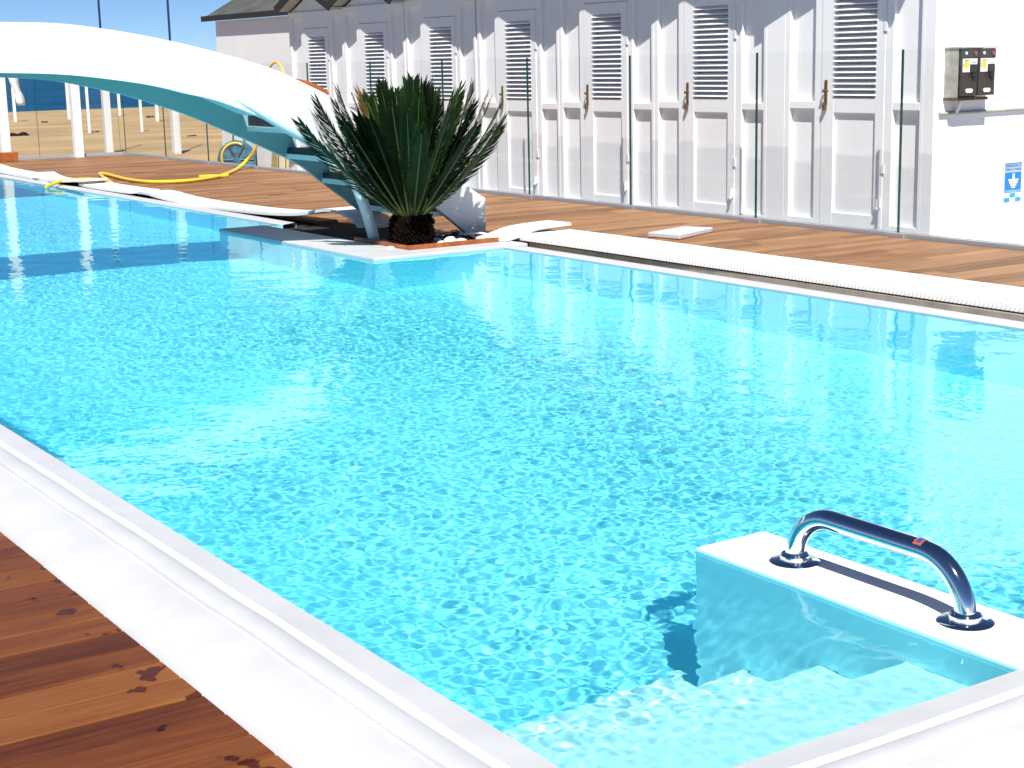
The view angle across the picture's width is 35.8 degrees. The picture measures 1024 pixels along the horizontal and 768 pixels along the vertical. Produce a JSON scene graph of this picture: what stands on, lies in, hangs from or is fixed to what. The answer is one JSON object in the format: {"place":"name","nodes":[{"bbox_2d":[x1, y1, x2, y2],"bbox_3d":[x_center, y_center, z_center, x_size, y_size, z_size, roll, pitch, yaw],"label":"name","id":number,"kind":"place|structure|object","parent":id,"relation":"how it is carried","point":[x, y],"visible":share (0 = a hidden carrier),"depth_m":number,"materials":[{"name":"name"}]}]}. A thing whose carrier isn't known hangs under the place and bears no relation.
{"place":"outdoors","nodes":[
{"label":"outdoors","id":0,"kind":"place"},
{"bbox_2d":[5,78,159,111],"bbox_3d":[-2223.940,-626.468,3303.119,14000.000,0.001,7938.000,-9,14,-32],"label":"sea","id":1,"kind":"structure","parent":0,"point":[50,95],"depth_m":115.36,"materials":[{"name":"blue liquid"}]},
{"bbox_2d":[8,107,222,161],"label":"beach sand","id":2,"kind":"structure","parent":0,"point":[54,137],"depth_m":43.10,"materials":[{"name":"beige sand"}]},
{"bbox_2d":[11,87,16,121],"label":"beach pole","id":3,"kind":"object","parent":2,"relation":"on","point":[14,106],"visible":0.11,"depth_m":60.28,"materials":[{"name":"white paint"}]},
{"bbox_2d":[8,78,24,105],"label":"towel","id":4,"kind":"object","parent":3,"relation":"hanging from","point":[19,96],"visible":0.87,"depth_m":60.21,"materials":[{"name":"white fabric"}]},
{"bbox_2d":[10,132,28,135],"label":"seaweed clump","id":5,"kind":"object","parent":2,"relation":"on","point":[20,134],"visible":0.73,"depth_m":44.18,"materials":[{"name":"brown plant"}]},
{"bbox_2d":[65,83,70,118],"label":"beach pole","id":6,"kind":"object","parent":2,"relation":"on","point":[67,101],"visible":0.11,"depth_m":61.98,"materials":[{"name":"white paint"}]},
{"bbox_2d":[85,87,90,132],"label":"beach pole","id":7,"kind":"object","parent":2,"relation":"on","point":[87,109],"visible":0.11,"depth_m":44.91,"materials":[{"name":"white paint"}]},
{"bbox_2d":[97,0,113,151],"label":"mast","id":8,"kind":"object","parent":2,"relation":"on","point":[107,121],"visible":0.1,"depth_m":31.62,"materials":[{"name":"grey paint"}]},
{"bbox_2d":[117,94,120,115],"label":"beach pole","id":9,"kind":"object","parent":2,"relation":"on","point":[118,103],"depth_m":66.14,"materials":[{"name":"white paint"}]},
{"bbox_2d":[138,100,143,131],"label":"beach pole","id":10,"kind":"object","parent":2,"relation":"on","point":[140,115],"visible":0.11,"depth_m":44.86,"materials":[{"name":"white paint"}]},
{"bbox_2d":[155,105,158,120],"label":"beach pole","id":11,"kind":"object","parent":2,"relation":"on","point":[156,113],"depth_m":55.41,"materials":[{"name":"white paint"}]},
{"bbox_2d":[166,0,181,153],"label":"mast","id":12,"kind":"object","parent":2,"relation":"on","point":[175,131],"visible":0.4,"depth_m":30.88,"materials":[{"name":"grey paint"}]},
{"bbox_2d":[0,0,287,51],"label":"sky","id":13,"kind":"structure","parent":0,"point":[141,17],"materials":[{"name":"blue"}]},
{"bbox_2d":[0,532,291,767],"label":"deck","id":14,"kind":"structure","parent":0,"point":[84,683],"depth_m":3.98,"materials":[{"name":"brown wood"}]},
{"bbox_2d":[0,173,528,246],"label":"deck bed","id":15,"kind":"object","parent":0,"point":[231,211],"visible":0.1,"depth_m":17.16,"materials":[{"name":"soil"}]},
{"bbox_2d":[4,174,309,225],"bbox_3d":[-5.228,-2.371,20.439,0.360,0.150,11.800,-9,14,-32],"label":"overflow gutter","id":16,"kind":"object","parent":15,"relation":"on","point":[297,224],"depth_m":17.89,"materials":[{"name":"grey plastic"}]},
{"bbox_2d":[0,174,296,227],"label":"gutter lip","id":17,"kind":"object","parent":16,"relation":"on","point":[212,211],"visible":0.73,"depth_m":18.05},
{"bbox_2d":[283,222,442,241],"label":"planter soil","id":18,"kind":"structure","parent":0,"point":[347,230],"depth_m":15.19,"materials":[{"name":"brown soil"}]},
{"bbox_2d":[292,71,508,245],"bbox_3d":[-0.827,-1.833,13.191,1.196,1.522,1.657,9,16,41],"label":"sago palm","id":19,"kind":"object","parent":18,"relation":"on","point":[406,149],"visible":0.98,"depth_m":13.11,"materials":[{"name":"green plant"}]},
{"bbox_2d":[354,237,498,249],"bbox_3d":[-0.741,-1.220,13.654,0.880,0.090,0.968,-9,14,-32],"label":"planter edging","id":20,"kind":"object","parent":18,"relation":"on","point":[436,245],"visible":0.52,"depth_m":13.29,"materials":[{"name":"orange wood"}]},
{"bbox_2d":[443,236,456,241],"bbox_3d":[-0.525,-1.205,13.469,0.118,0.098,0.128,-3,12,-8],"label":"white stone","id":21,"kind":"object","parent":18,"relation":"on","point":[449,239],"visible":0.45,"depth_m":13.43,"materials":[{"name":"white stone"}]},
{"bbox_2d":[433,231,472,239],"bbox_3d":[-0.525,-1.290,13.921,0.340,0.092,0.220,-9,14,-32],"label":"plastic sheet","id":22,"kind":"object","parent":18,"relation":"on","point":[455,234],"visible":0.68,"depth_m":13.91,"materials":[{"name":"grey plastic"}]},
{"bbox_2d":[459,232,488,235],"bbox_3d":[-0.294,-1.284,13.767,0.120,0.070,0.676,-9,14,-32],"label":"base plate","id":23,"kind":"object","parent":18,"relation":"on","point":[470,233],"visible":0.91,"depth_m":13.79,"materials":[{"name":"paint"}]},
{"bbox_2d":[0,178,1023,767],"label":"pool water","id":24,"kind":"structure","parent":0,"point":[506,492],"depth_m":6.40,"materials":[{"name":"blue liquid"}]},
{"bbox_2d":[0,155,1023,313],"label":"deck","id":25,"kind":"structure","parent":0,"point":[268,188],"depth_m":15.12,"materials":[{"name":"brown wood"}]},
{"bbox_2d":[0,78,10,151],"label":"white post","id":26,"kind":"object","parent":25,"relation":"on","point":[5,144],"visible":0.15,"depth_m":27.19,"materials":[{"name":"paint"}]},
{"bbox_2d":[0,152,17,161],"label":"timber block","id":27,"kind":"object","parent":25,"relation":"on","point":[8,156],"depth_m":27.06,"materials":[{"name":"orange wood"}]},
{"bbox_2d":[0,164,46,178],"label":"gutter cover","id":28,"kind":"object","parent":25,"relation":"on","point":[7,170],"visible":0.84,"depth_m":23.52,"materials":[{"name":"white plastic"}]},
{"bbox_2d":[28,171,106,181],"bbox_3d":[-6.175,-2.843,21.845,0.444,0.110,2.738,-8,13,-30],"label":"gutter cover","id":29,"kind":"object","parent":25,"relation":"on","point":[52,176],"visible":0.89,"depth_m":22.11,"materials":[{"name":"white plastic"}]},
{"bbox_2d":[18,79,122,159],"bbox_3d":[-12.062,-4.096,25.236,12.040,1.598,0.090,-9,14,-32],"label":"glass fence","id":30,"kind":"object","parent":25,"relation":"on","point":[68,155],"visible":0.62,"depth_m":27.96,"materials":[{"name":"grey"}]},
{"bbox_2d":[68,83,84,156],"bbox_3d":[-7.680,-5.119,27.846,0.150,2.300,0.150,-9,14,-32],"label":"white post","id":31,"kind":"object","parent":25,"relation":"on","point":[76,120],"visible":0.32,"depth_m":27.89,"materials":[{"name":"paint"}]},
{"bbox_2d":[45,178,108,187],"bbox_3d":[-5.805,-2.710,21.284,0.424,0.088,1.187,7,14,34],"label":"garden hose","id":32,"kind":"object","parent":25,"relation":"on","point":[55,183],"visible":0.59,"depth_m":21.10,"materials":[{"name":"yellow rubber"}]},
{"bbox_2d":[79,182,159,193],"bbox_3d":[-5.014,-2.497,20.186,0.439,0.030,1.827,-9,14,-32],"label":"gutter cover","id":33,"kind":"object","parent":25,"relation":"on","point":[117,187],"visible":0.95,"depth_m":20.02,"materials":[{"name":"white plastic"}]},
{"bbox_2d":[98,145,257,183],"bbox_3d":[-4.570,-3.119,22.453,2.398,0.377,2.455,-5,12,-19],"label":"garden hose","id":34,"kind":"object","parent":25,"relation":"on","point":[241,165],"visible":0.91,"depth_m":21.75,"materials":[{"name":"yellow rubber"}]},
{"bbox_2d":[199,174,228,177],"bbox_3d":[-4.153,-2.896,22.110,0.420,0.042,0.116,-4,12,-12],"label":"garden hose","id":35,"kind":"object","parent":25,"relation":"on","point":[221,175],"visible":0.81,"depth_m":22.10,"materials":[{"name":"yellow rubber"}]},
{"bbox_2d":[0,22,485,240],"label":"footbridge","id":36,"kind":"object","parent":25,"relation":"on","point":[262,106],"visible":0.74,"depth_m":12.86,"materials":[{"name":"white paint"}]},
{"bbox_2d":[138,190,389,227],"bbox_3d":[-2.788,-1.933,16.948,0.494,0.151,5.796,-9,14,-34],"label":"gutter cover","id":37,"kind":"object","parent":25,"relation":"on","point":[353,214],"visible":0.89,"depth_m":16.70,"materials":[{"name":"white plastic"}]},
{"bbox_2d":[476,220,570,240],"bbox_3d":[0.093,-1.354,13.996,0.403,0.062,1.162,6,14,32],"label":"gutter cover","id":38,"kind":"object","parent":25,"relation":"on","point":[511,232],"visible":0.99,"depth_m":13.96,"materials":[{"name":"white plastic"}]},
{"bbox_2d":[122,49,1023,250],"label":"glass fence","id":39,"kind":"object","parent":25,"relation":"on","point":[956,240],"visible":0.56,"depth_m":15.32,"materials":[{"name":"teal"}]},
{"bbox_2d":[269,61,283,72],"bbox_3d":[-3.407,-4.440,22.850,0.030,0.412,0.696,-9,14,-32],"label":"hose loop","id":40,"kind":"object","parent":39,"relation":"hanging from","point":[278,63],"visible":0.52,"depth_m":22.70,"materials":[{"name":"yellow rubber"}]},
{"bbox_2d":[648,226,712,238],"bbox_3d":[1.459,-1.324,13.873,0.345,0.042,0.639,6,14,33],"label":"drain lid","id":41,"kind":"object","parent":25,"relation":"on","point":[682,232],"visible":1,"depth_m":13.75,"materials":[{"name":"white plastic"}]},
{"bbox_2d":[514,229,1023,312],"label":"gutter cover","id":42,"kind":"object","parent":25,"relation":"on","point":[986,295],"visible":1,"depth_m":11.21,"materials":[{"name":"white plastic"}]},
{"bbox_2d":[529,242,1023,321],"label":"overflow gutter","id":43,"kind":"object","parent":25,"relation":"in","point":[915,301],"visible":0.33,"depth_m":10.92,"materials":[{"name":"grey plastic"}]},
{"bbox_2d":[504,245,1023,329],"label":"gutter lip","id":44,"kind":"object","parent":43,"relation":"on","point":[1007,323],"visible":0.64,"depth_m":10.45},
{"bbox_2d":[983,235,1023,243],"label":"pavement","id":45,"kind":"structure","parent":0,"point":[1018,239],"depth_m":13.88,"materials":[{"name":"white concrete"}]},
{"bbox_2d":[274,0,345,170],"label":"beach cabin","id":46,"kind":"object","parent":45,"relation":"on","point":[316,35],"visible":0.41,"depth_m":22.56,"materials":[{"name":"white paint"}]},
{"bbox_2d":[303,28,333,164],"bbox_3d":[-2.743,-3.946,22.727,0.061,2.240,0.784,-9,14,-32],"label":"door","id":47,"kind":"structure","parent":46,"relation":"in","point":[316,40],"depth_m":22.58,"materials":[{"name":"white paint"}]},
{"bbox_2d":[327,0,406,169],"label":"beach cabin","id":48,"kind":"object","parent":45,"relation":"on","point":[374,32],"visible":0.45,"depth_m":21.23,"materials":[{"name":"white paint"}]},
{"bbox_2d":[359,22,389,103],"bbox_3d":[-1.826,-3.699,21.322,0.103,2.240,0.784,-9,14,-32],"label":"door","id":49,"kind":"structure","parent":48,"relation":"in","point":[373,36],"depth_m":21.22,"materials":[{"name":"white paint"}]},
{"bbox_2d":[389,0,480,188],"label":"beach cabin","id":50,"kind":"object","parent":45,"relation":"on","point":[438,31],"visible":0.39,"depth_m":19.69,"materials":[{"name":"white paint"}]},
{"bbox_2d":[423,16,459,174],"bbox_3d":[-0.862,-3.455,19.924,0.061,2.240,0.784,-9,14,-32],"label":"door","id":51,"kind":"structure","parent":50,"relation":"in","point":[439,32],"depth_m":19.79,"materials":[{"name":"white paint"}]},
{"bbox_2d":[476,0,560,196],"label":"beach cabin","id":52,"kind":"object","parent":45,"relation":"on","point":[512,35],"visible":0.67,"depth_m":18.44,"materials":[{"name":"white paint"}]},
{"bbox_2d":[498,9,538,194],"bbox_3d":[0.077,-3.202,18.487,0.103,2.240,0.784,-9,14,-32],"label":"door","id":53,"kind":"structure","parent":52,"relation":"in","point":[517,28],"depth_m":18.50,"materials":[{"name":"white paint"}]},
{"bbox_2d":[558,0,654,205],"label":"beach cabin","id":54,"kind":"object","parent":45,"relation":"on","point":[601,42],"visible":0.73,"depth_m":17.09,"materials":[{"name":"white paint"}]},
{"bbox_2d":[584,1,628,203],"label":"door","id":55,"kind":"structure","parent":54,"relation":"in","point":[605,24],"depth_m":17.10,"materials":[{"name":"white paint"}]},
{"bbox_2d":[654,0,767,217],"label":"beach cabin","id":56,"kind":"object","parent":45,"relation":"on","point":[705,51],"visible":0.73,"depth_m":15.70,"materials":[{"name":"white paint"}]},
{"bbox_2d":[684,0,736,214],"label":"door","id":57,"kind":"structure","parent":56,"relation":"in","point":[710,32],"depth_m":15.71,"materials":[{"name":"white paint"}]},
{"bbox_2d":[766,0,1023,239],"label":"beach cabin","id":58,"kind":"object","parent":45,"relation":"on","point":[833,104],"visible":0.7,"depth_m":13.89,"materials":[{"name":"white paint"}]},
{"bbox_2d":[819,0,887,229],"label":"door","id":59,"kind":"structure","parent":58,"relation":"in","point":[854,42],"depth_m":14.12,"materials":[{"name":"white paint"}]},
{"bbox_2d":[943,46,997,100],"bbox_3d":[3.868,-2.619,13.386,0.462,0.441,0.174,-9,14,-32],"label":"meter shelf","id":60,"kind":"object","parent":58,"relation":"attached to","point":[951,75],"visible":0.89,"depth_m":13.29,"materials":[{"name":"silver metal"}]},
{"bbox_2d":[955,101,961,112],"bbox_3d":[3.779,-2.350,13.437,0.069,0.114,0.034,9,16,42],"label":"cable sleeve","id":61,"kind":"object","parent":60,"relation":"attached to","point":[958,106],"visible":1,"depth_m":13.42,"materials":[{"name":"white plastic"}]},
{"bbox_2d":[957,48,978,95],"bbox_3d":[3.786,-2.614,13.312,0.208,0.390,0.166,-9,14,-32],"label":"meter box","id":62,"kind":"object","parent":60,"relation":"attached to","point":[967,72],"visible":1,"depth_m":13.25,"materials":[{"name":"grey"}]},
{"bbox_2d":[970,66,977,71],"bbox_3d":[3.865,-2.637,13.279,0.077,0.051,0.011,-9,14,-32],"label":"window","id":63,"kind":"structure","parent":62,"relation":"in","point":[973,68],"depth_m":13.27,"materials":[{"name":"grey glass"}]},
{"bbox_2d":[976,48,995,95],"bbox_3d":[3.969,-2.643,13.430,0.208,0.390,0.166,-9,14,-32],"label":"meter box","id":64,"kind":"object","parent":60,"relation":"attached to","point":[986,70],"visible":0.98,"depth_m":13.37,"materials":[{"name":"grey"}]},
{"bbox_2d":[988,65,994,70],"bbox_3d":[4.048,-2.666,13.397,0.077,0.051,0.011,-9,14,-32],"label":"window","id":65,"kind":"structure","parent":64,"relation":"in","point":[990,67],"depth_m":13.39,"materials":[{"name":"grey glass"}]},
{"bbox_2d":[938,107,1023,115],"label":"conduit","id":66,"kind":"object","parent":58,"relation":"attached to","point":[981,111],"visible":1,"depth_m":13.63,"materials":[{"name":"white plastic"}]},
{"bbox_2d":[1003,162,1021,201],"bbox_3d":[4.426,-1.785,14.024,0.227,0.341,0.007,-9,14,-32],"label":"earthing sign","id":67,"kind":"object","parent":58,"relation":"attached to","point":[1012,180],"visible":1,"depth_m":14.02,"materials":[{"name":"blue plastic"}]},
{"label":"sand strip","id":68,"kind":"structure","parent":0,"visible":0},
{"bbox_2d":[217,135,255,164],"bbox_3d":[-4.448,-3.701,25.657,0.620,0.802,0.232,-3,12,-7],"label":"hose reel","id":69,"kind":"object","parent":68,"relation":"on","point":[236,151],"visible":0.66,"depth_m":25.56,"materials":[{"name":"blue plastic"}]},
{"bbox_2d":[201,0,295,169],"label":"storage hut","id":70,"kind":"object","parent":68,"relation":"on","point":[265,41],"visible":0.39,"depth_m":25.69,"materials":[{"name":"white paint"}]},
{"bbox_2d":[271,152,277,167],"bbox_3d":[-3.796,-3.636,25.405,0.087,0.719,0.200,-9,14,-32],"label":"leaning board","id":71,"kind":"object","parent":68,"relation":"on","point":[274,161],"visible":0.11,"depth_m":25.39,"materials":[{"name":"beige wood"}]},
{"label":"pool basin","id":72,"kind":"structure","parent":0,"visible":0},
{"bbox_2d":[219,225,527,260],"bbox_3d":[-1.324,-1.286,14.201,1.468,0.084,3.068,-9,14,-32],"label":"nook rim","id":73,"kind":"object","parent":72,"relation":"on","point":[354,249],"visible":0.59,"depth_m":13.38,"materials":[{"name":"white plastic"}]},
{"bbox_2d":[0,424,1023,767],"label":"pool coping","id":74,"kind":"object","parent":72,"relation":"on","point":[286,680],"visible":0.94,"depth_m":4.02,"materials":[{"name":"white plastic"}]},
{"bbox_2d":[696,531,1023,670],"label":"pool pier","id":75,"kind":"structure","parent":72,"relation":"in","point":[905,604],"depth_m":4.57,"materials":[{"name":"white"}]},
{"bbox_2d":[769,509,994,632],"bbox_3d":[1.051,0.502,4.588,0.156,0.199,0.824,-9,14,-32],"label":"grab rail","id":76,"kind":"object","parent":75,"relation":"on","point":[964,614],"visible":1,"depth_m":4.47,"materials":[{"name":"silver metal"}]}
]}

